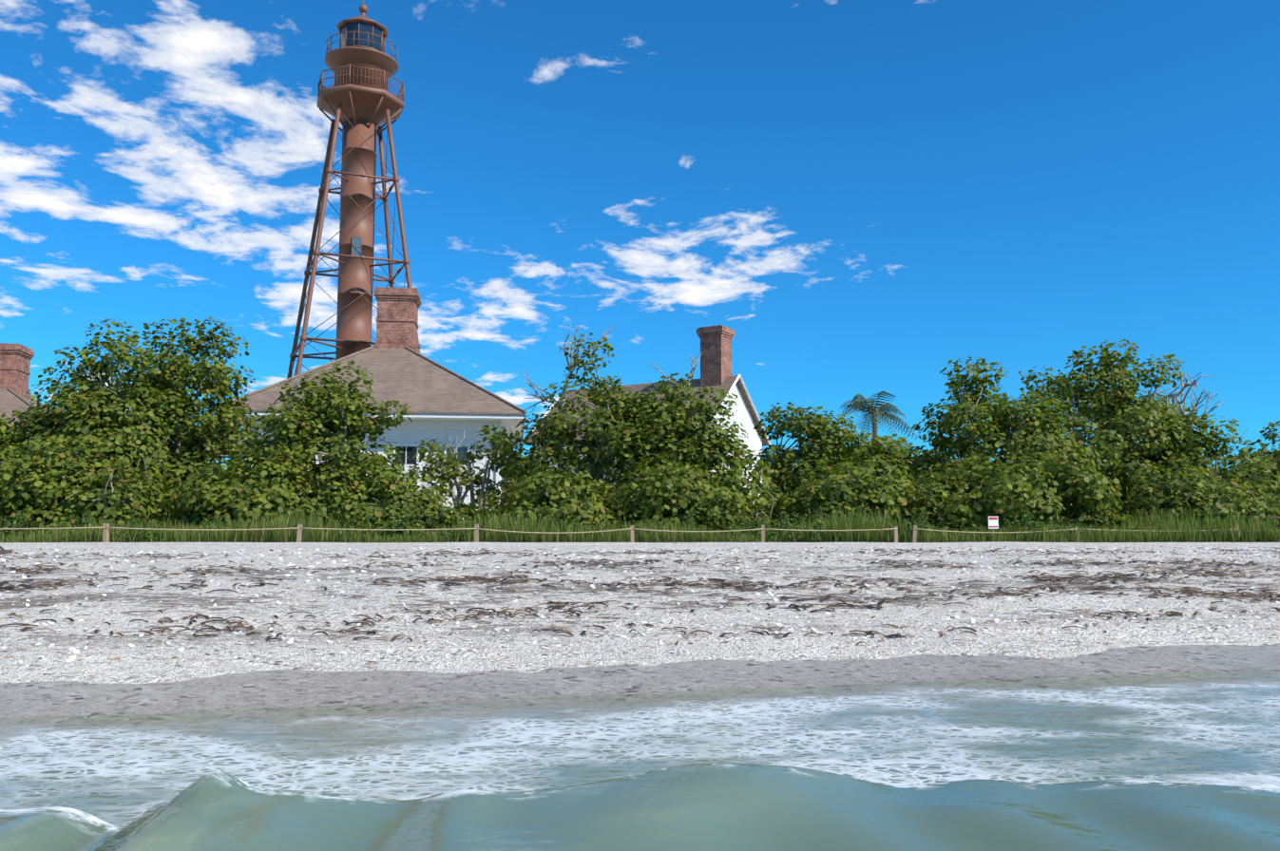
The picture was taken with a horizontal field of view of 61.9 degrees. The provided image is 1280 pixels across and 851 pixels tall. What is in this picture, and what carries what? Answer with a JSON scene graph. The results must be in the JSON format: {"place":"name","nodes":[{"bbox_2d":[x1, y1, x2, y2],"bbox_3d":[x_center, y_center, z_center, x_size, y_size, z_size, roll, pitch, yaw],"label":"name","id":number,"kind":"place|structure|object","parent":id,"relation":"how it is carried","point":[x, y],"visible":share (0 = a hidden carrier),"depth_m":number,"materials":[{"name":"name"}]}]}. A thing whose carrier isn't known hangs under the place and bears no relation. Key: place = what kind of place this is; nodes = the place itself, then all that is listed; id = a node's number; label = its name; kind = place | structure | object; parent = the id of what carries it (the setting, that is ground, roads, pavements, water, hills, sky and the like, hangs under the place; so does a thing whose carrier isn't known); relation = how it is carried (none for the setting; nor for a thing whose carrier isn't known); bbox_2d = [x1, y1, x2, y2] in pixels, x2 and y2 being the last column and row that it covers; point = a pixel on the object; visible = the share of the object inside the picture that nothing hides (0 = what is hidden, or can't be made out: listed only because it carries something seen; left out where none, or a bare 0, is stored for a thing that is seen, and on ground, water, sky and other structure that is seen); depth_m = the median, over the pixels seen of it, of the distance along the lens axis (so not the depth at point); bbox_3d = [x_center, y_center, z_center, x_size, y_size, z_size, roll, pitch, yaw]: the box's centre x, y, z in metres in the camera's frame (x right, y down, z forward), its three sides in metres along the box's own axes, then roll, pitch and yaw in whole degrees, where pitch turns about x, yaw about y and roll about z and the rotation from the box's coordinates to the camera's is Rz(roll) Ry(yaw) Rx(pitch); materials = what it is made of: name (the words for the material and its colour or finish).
{"place":"outdoors","nodes":[
{"label":"outdoors","id":0,"kind":"place"},
{"bbox_2d":[0,388,47,439],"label":"roof","id":1,"kind":"structure","parent":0,"point":[10,400],"depth_m":64.89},
{"bbox_2d":[250,426,496,512],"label":"keeper house walls","id":2,"kind":"structure","parent":0,"point":[405,435],"depth_m":50.77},
{"bbox_2d":[217,345,526,441],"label":"roof","id":3,"kind":"structure","parent":2,"relation":"on","point":[417,382],"depth_m":51.88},
{"bbox_2d":[232,411,523,520],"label":"keeper house trim","id":4,"kind":"structure","parent":2,"relation":"attached to","point":[448,421],"depth_m":50.76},
{"bbox_2d":[398,464,466,492],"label":"keeper house curtains","id":5,"kind":"object","parent":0,"point":[406,467],"depth_m":50.69,"materials":[{"name":"white fabric"}]},
{"bbox_2d":[0,670,1279,850],"bbox_3d":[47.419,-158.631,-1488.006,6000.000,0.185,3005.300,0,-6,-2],"label":"water","id":6,"kind":"structure","parent":0,"point":[1165,766],"depth_m":2.00,"materials":[{"name":"liquid"}]},
{"bbox_2d":[0,541,1279,732],"bbox_3d":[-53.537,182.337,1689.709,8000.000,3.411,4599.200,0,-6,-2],"label":"ground","id":7,"kind":"structure","parent":0,"point":[234,678],"depth_m":4.31,"materials":[{"name":"grey sand"}]},
{"bbox_2d":[0,546,12,554],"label":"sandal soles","id":8,"kind":"object","parent":7,"relation":"on","point":[2,550],"visible":0.98,"depth_m":9.17,"materials":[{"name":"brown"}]},
{"bbox_2d":[0,343,34,398],"bbox_3d":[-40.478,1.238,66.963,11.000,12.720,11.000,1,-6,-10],"label":"chimney","id":9,"kind":"object","parent":7,"relation":"on","point":[15,359],"visible":0.23,"depth_m":66.89,"materials":[{"name":"brick"}]},
{"bbox_2d":[0,415,42,483],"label":"bush","id":10,"kind":"object","parent":7,"relation":"on","point":[6,437],"visible":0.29,"depth_m":37.85,"materials":[{"name":"green plant"}]},
{"bbox_2d":[0,468,95,533],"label":"bush","id":11,"kind":"object","parent":7,"relation":"on","point":[44,521],"visible":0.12,"depth_m":34.23,"materials":[{"name":"green plant"}]},
{"bbox_2d":[0,435,180,534],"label":"big tree wood","id":12,"kind":"object","parent":7,"relation":"on","point":[53,494],"visible":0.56,"depth_m":34.37,"materials":[{"name":"green plant"}]},
{"bbox_2d":[59,455,167,533],"bbox_3d":[-16.877,2.387,33.910,3.079,3.060,3.403,0,-6,-2],"label":"bush","id":13,"kind":"object","parent":7,"relation":"on","point":[114,512],"visible":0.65,"depth_m":33.81,"materials":[{"name":"green plant"}]},
{"bbox_2d":[0,318,232,522],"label":"tree","id":14,"kind":"object","parent":7,"relation":"on","point":[85,414],"visible":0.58,"depth_m":38.53,"materials":[{"name":"green plant"}]},
{"bbox_2d":[0,350,245,527],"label":"tree","id":15,"kind":"object","parent":7,"relation":"on","point":[158,517],"visible":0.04,"depth_m":46.13,"materials":[{"name":"green plant"}]},
{"bbox_2d":[146,515,188,531],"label":"tree wood","id":16,"kind":"object","parent":7,"relation":"on","point":[163,520],"depth_m":70.44,"materials":[{"name":"green plant"}]},
{"bbox_2d":[94,316,282,524],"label":"tree","id":17,"kind":"object","parent":7,"relation":"on","point":[213,445],"visible":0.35,"depth_m":41.10,"materials":[{"name":"green plant"}]},
{"bbox_2d":[177,457,246,533],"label":"bush","id":18,"kind":"object","parent":7,"relation":"on","point":[209,471],"visible":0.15,"depth_m":34.84,"materials":[{"name":"green plant"}]},
{"bbox_2d":[158,444,362,534],"bbox_3d":[-12.707,2.344,35.479,6.985,3.545,5.641,0,-6,-2],"label":"low tree wood","id":19,"kind":"object","parent":7,"relation":"on","point":[260,498],"visible":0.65,"depth_m":34.34,"materials":[{"name":"green plant"}]},
{"bbox_2d":[271,486,350,522],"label":"bush","id":20,"kind":"object","parent":7,"relation":"on","point":[315,500],"visible":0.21,"depth_m":34.90,"materials":[{"name":"green plant"}]},
{"bbox_2d":[232,360,412,517],"bbox_3d":[-11.432,0.960,38.450,6.332,6.918,7.272,0,-6,-2],"label":"tree","id":21,"kind":"object","parent":7,"relation":"on","point":[337,410],"visible":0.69,"depth_m":37.75,"materials":[{"name":"green plant"}]},
{"bbox_2d":[286,0,420,379],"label":"lighthouse tower","id":22,"kind":"structure","parent":7,"relation":"on","point":[359,103],"depth_m":62.52,"materials":[{"name":"metal"}]},
{"bbox_2d":[306,456,477,538],"bbox_3d":[-8.392,2.571,35.849,5.833,3.159,5.218,-5,-8,39],"label":"bush","id":23,"kind":"object","parent":7,"relation":"on","point":[389,497],"visible":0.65,"depth_m":35.04,"materials":[{"name":"green plant"}]},
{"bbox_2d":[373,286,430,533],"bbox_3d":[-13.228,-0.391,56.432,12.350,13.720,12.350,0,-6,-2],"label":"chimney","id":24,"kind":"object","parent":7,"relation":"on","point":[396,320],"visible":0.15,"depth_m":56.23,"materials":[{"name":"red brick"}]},
{"bbox_2d":[353,495,466,539],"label":"bush","id":25,"kind":"object","parent":7,"relation":"on","point":[420,523],"visible":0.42,"depth_m":34.09,"materials":[{"name":"green plant"}]},
{"bbox_2d":[419,429,489,505],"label":"bare shrub","id":26,"kind":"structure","parent":7,"relation":"on","point":[461,487],"depth_m":46.26,"materials":[{"name":"grey"}]},
{"bbox_2d":[407,422,524,520],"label":"tree","id":27,"kind":"object","parent":7,"relation":"on","point":[499,462],"visible":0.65,"depth_m":44.57,"materials":[{"name":"green plant"}]},
{"bbox_2d":[469,503,543,528],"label":"bush","id":28,"kind":"object","parent":7,"relation":"on","point":[498,513],"visible":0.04,"depth_m":34.68,"materials":[{"name":"green plant"}]},
{"bbox_2d":[502,460,529,510],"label":"tree","id":29,"kind":"object","parent":7,"relation":"on","point":[525,462],"depth_m":77.68,"materials":[{"name":"green plant"}]},
{"bbox_2d":[463,458,632,534],"bbox_3d":[-2.563,2.667,36.424,6.088,3.318,5.318,-5,-8,39],"label":"tree wood","id":30,"kind":"object","parent":7,"relation":"on","point":[560,501],"visible":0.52,"depth_m":35.46,"materials":[{"name":"green plant"}]},
{"bbox_2d":[515,323,615,460],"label":"bare tree","id":31,"kind":"object","parent":7,"relation":"on","point":[570,366],"visible":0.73,"depth_m":42.67,"materials":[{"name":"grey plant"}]},
{"bbox_2d":[493,332,660,513],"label":"tree","id":32,"kind":"object","parent":7,"relation":"on","point":[559,439],"visible":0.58,"depth_m":40.06,"materials":[{"name":"green plant"}]},
{"bbox_2d":[557,491,639,535],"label":"bush","id":33,"kind":"object","parent":7,"relation":"on","point":[588,499],"visible":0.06,"depth_m":34.98,"materials":[{"name":"green plant"}]},
{"bbox_2d":[0,503,1276,542],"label":"bushes","id":34,"kind":"object","parent":7,"relation":"on","point":[784,525],"visible":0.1,"depth_m":32.44,"materials":[{"name":"green plant"}]},
{"bbox_2d":[0,523,1278,542],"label":"fence posts","id":35,"kind":"object","parent":7,"relation":"on","point":[106,527],"visible":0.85,"depth_m":29.52,"materials":[{"name":"brown wood"}]},
{"bbox_2d":[0,546,1279,663],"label":"seaweed wrack","id":36,"kind":"object","parent":7,"relation":"on","point":[1261,596],"visible":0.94,"depth_m":6.03,"materials":[{"name":"plant"}]},
{"bbox_2d":[565,433,737,499],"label":"tree","id":37,"kind":"object","parent":7,"relation":"on","point":[612,472],"visible":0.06,"depth_m":49.65,"materials":[{"name":"green plant"}]},
{"bbox_2d":[649,353,701,437],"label":"bare tree","id":38,"kind":"object","parent":7,"relation":"on","point":[691,372],"visible":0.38,"depth_m":42.47,"materials":[{"name":"grey plant"}]},
{"bbox_2d":[597,373,761,515],"bbox_3d":[1.377,1.287,39.038,6.429,6.394,6.027,0,-6,-2],"label":"foliage","id":39,"kind":"object","parent":7,"relation":"on","point":[697,444],"visible":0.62,"depth_m":38.26,"materials":[{"name":"green plant"}]},
{"bbox_2d":[578,452,780,534],"bbox_3d":[1.339,2.465,35.994,6.863,3.398,6.752,0,-6,-2],"label":"bush","id":40,"kind":"object","parent":7,"relation":"on","point":[651,501],"visible":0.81,"depth_m":34.61,"materials":[{"name":"green plant"}]},
{"bbox_2d":[670,492,744,534],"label":"bush","id":41,"kind":"object","parent":7,"relation":"on","point":[681,521],"visible":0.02,"depth_m":34.56,"materials":[{"name":"green plant"}]},
{"bbox_2d":[696,324,735,386],"bbox_3d":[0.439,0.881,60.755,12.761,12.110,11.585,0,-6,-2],"label":"chimney","id":42,"kind":"object","parent":7,"relation":"on","point":[716,355],"visible":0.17,"depth_m":58.43,"materials":[{"name":"red brick"}]},
{"bbox_2d":[719,472,825,532],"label":"bush","id":43,"kind":"object","parent":7,"relation":"on","point":[754,511],"visible":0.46,"depth_m":35.47,"materials":[{"name":"green plant"}]},
{"bbox_2d":[762,472,791,499],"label":"tree","id":44,"kind":"object","parent":7,"relation":"on","point":[787,489],"depth_m":73.17,"materials":[{"name":"green plant"}]},
{"bbox_2d":[720,401,865,527],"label":"tree","id":45,"kind":"object","parent":7,"relation":"on","point":[782,461],"visible":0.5,"depth_m":40.96,"materials":[{"name":"green plant"}]},
{"bbox_2d":[803,458,907,524],"bbox_3d":[6.896,2.593,35.585,2.960,3.006,3.927,-6,-8,43],"label":"bush","id":46,"kind":"object","parent":7,"relation":"on","point":[828,504],"visible":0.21,"depth_m":34.76,"materials":[{"name":"green plant"}]},
{"bbox_2d":[784,430,929,521],"bbox_3d":[8.344,2.374,39.940,5.405,4.438,5.457,6,-8,-43],"label":"bush","id":47,"kind":"object","parent":7,"relation":"on","point":[876,449],"visible":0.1,"depth_m":39.98,"materials":[{"name":"green plant"}]},
{"bbox_2d":[757,454,965,531],"bbox_3d":[7.342,2.563,36.582,6.435,3.307,6.152,5,-8,-37],"label":"low tree wood","id":48,"kind":"object","parent":7,"relation":"on","point":[890,505],"visible":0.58,"depth_m":35.07,"materials":[{"name":"green plant"}]},
{"bbox_2d":[839,390,917,447],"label":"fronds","id":49,"kind":"object","parent":7,"relation":"on","point":[873,412],"visible":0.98,"depth_m":54.71,"materials":[{"name":"green plant"}]},
{"bbox_2d":[828,433,971,513],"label":"bush","id":50,"kind":"object","parent":7,"relation":"on","point":[905,450],"visible":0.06,"depth_m":48.63,"materials":[{"name":"green plant"}]},
{"bbox_2d":[887,481,992,539],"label":"bush","id":51,"kind":"object","parent":7,"relation":"on","point":[930,502],"visible":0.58,"depth_m":35.23,"materials":[{"name":"green plant"}]},
{"bbox_2d":[988,516,998,539],"bbox_3d":[10.390,3.206,31.360,0.300,1.060,0.063,0,-6,-2],"label":"sign stake","id":52,"kind":"object","parent":7,"relation":"on","point":[993,523],"visible":0.88,"depth_m":31.37,"materials":[{"name":"white wood"}]},
{"bbox_2d":[887,355,1127,518],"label":"tree","id":53,"kind":"object","parent":7,"relation":"on","point":[998,427],"visible":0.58,"depth_m":40.79,"materials":[{"name":"green plant"}]},
{"bbox_2d":[903,442,1170,531],"bbox_3d":[13.496,2.541,37.325,10.239,3.631,7.742,0,-6,-2],"label":"big tree wood","id":54,"kind":"object","parent":7,"relation":"on","point":[1022,489],"visible":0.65,"depth_m":35.27,"materials":[{"name":"green plant"}]},
{"bbox_2d":[980,475,1099,529],"bbox_3d":[13.108,2.890,36.177,4.857,2.540,3.216,-5,-8,37],"label":"bush","id":55,"kind":"object","parent":7,"relation":"on","point":[1093,515],"visible":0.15,"depth_m":35.08,"materials":[{"name":"green plant"}]},
{"bbox_2d":[1038,455,1125,530],"bbox_3d":[15.026,2.577,36.253,3.443,3.217,3.425,0,-6,-2],"label":"bush","id":56,"kind":"object","parent":7,"relation":"on","point":[1098,497],"visible":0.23,"depth_m":35.98,"materials":[{"name":"green plant"}]},
{"bbox_2d":[975,338,1227,524],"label":"tree","id":57,"kind":"object","parent":7,"relation":"on","point":[1113,401],"visible":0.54,"depth_m":41.91,"materials":[{"name":"green plant"}]},
{"bbox_2d":[995,372,1241,497],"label":"tree","id":58,"kind":"object","parent":7,"relation":"on","point":[1093,416],"visible":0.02,"depth_m":51.72,"materials":[{"name":"green plant"}]},
{"bbox_2d":[1122,478,1214,527],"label":"bush","id":59,"kind":"object","parent":7,"relation":"on","point":[1193,500],"visible":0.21,"depth_m":35.96,"materials":[{"name":"green plant"}]},
{"bbox_2d":[1136,361,1203,442],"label":"bare tree","id":60,"kind":"object","parent":7,"relation":"on","point":[1186,385],"visible":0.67,"depth_m":43.25,"materials":[{"name":"grey plant"}]},
{"bbox_2d":[1091,464,1279,532],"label":"low tree wood","id":61,"kind":"object","parent":7,"relation":"on","point":[1229,501],"visible":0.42,"depth_m":36.08,"materials":[{"name":"green plant"}]},
{"bbox_2d":[1154,358,1222,477],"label":"bare tree","id":62,"kind":"object","parent":7,"relation":"on","point":[1180,403],"visible":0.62,"depth_m":43.44,"materials":[{"name":"grey plant"}]},
{"bbox_2d":[1118,405,1279,530],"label":"bush","id":63,"kind":"object","parent":7,"relation":"on","point":[1200,440],"visible":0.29,"depth_m":40.63,"materials":[{"name":"green plant"}]},
{"bbox_2d":[1190,448,1279,517],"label":"bush","id":64,"kind":"object","parent":7,"relation":"on","point":[1249,471],"visible":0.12,"depth_m":51.97,"materials":[{"name":"green plant"}]},
{"bbox_2d":[1232,420,1279,529],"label":"tree","id":65,"kind":"object","parent":7,"relation":"on","point":[1275,455],"visible":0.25,"depth_m":44.36,"materials":[{"name":"green plant"}]},
{"bbox_2d":[1240,495,1279,528],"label":"bush","id":66,"kind":"object","parent":7,"relation":"on","point":[1276,503],"visible":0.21,"depth_m":35.64,"materials":[{"name":"green plant"}]},
{"bbox_2d":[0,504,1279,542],"bbox_3d":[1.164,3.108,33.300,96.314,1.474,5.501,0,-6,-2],"label":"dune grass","id":67,"kind":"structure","parent":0,"point":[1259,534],"depth_m":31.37,"materials":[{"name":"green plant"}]},
{"bbox_2d":[0,0,1279,477],"label":"sky","id":68,"kind":"structure","parent":0,"point":[873,196],"materials":[{"name":"blue"}]},
{"bbox_2d":[523,375,769,446],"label":"roof","id":69,"kind":"structure","parent":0,"point":[728,382],"depth_m":59.71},
{"bbox_2d":[522,374,771,494],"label":"roof trim","id":70,"kind":"structure","parent":69,"relation":"attached to","point":[730,391],"depth_m":58.82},
{"bbox_2d":[533,383,762,515],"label":"gable house walls","id":71,"kind":"structure","parent":0,"point":[742,415],"depth_m":59.00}
]}

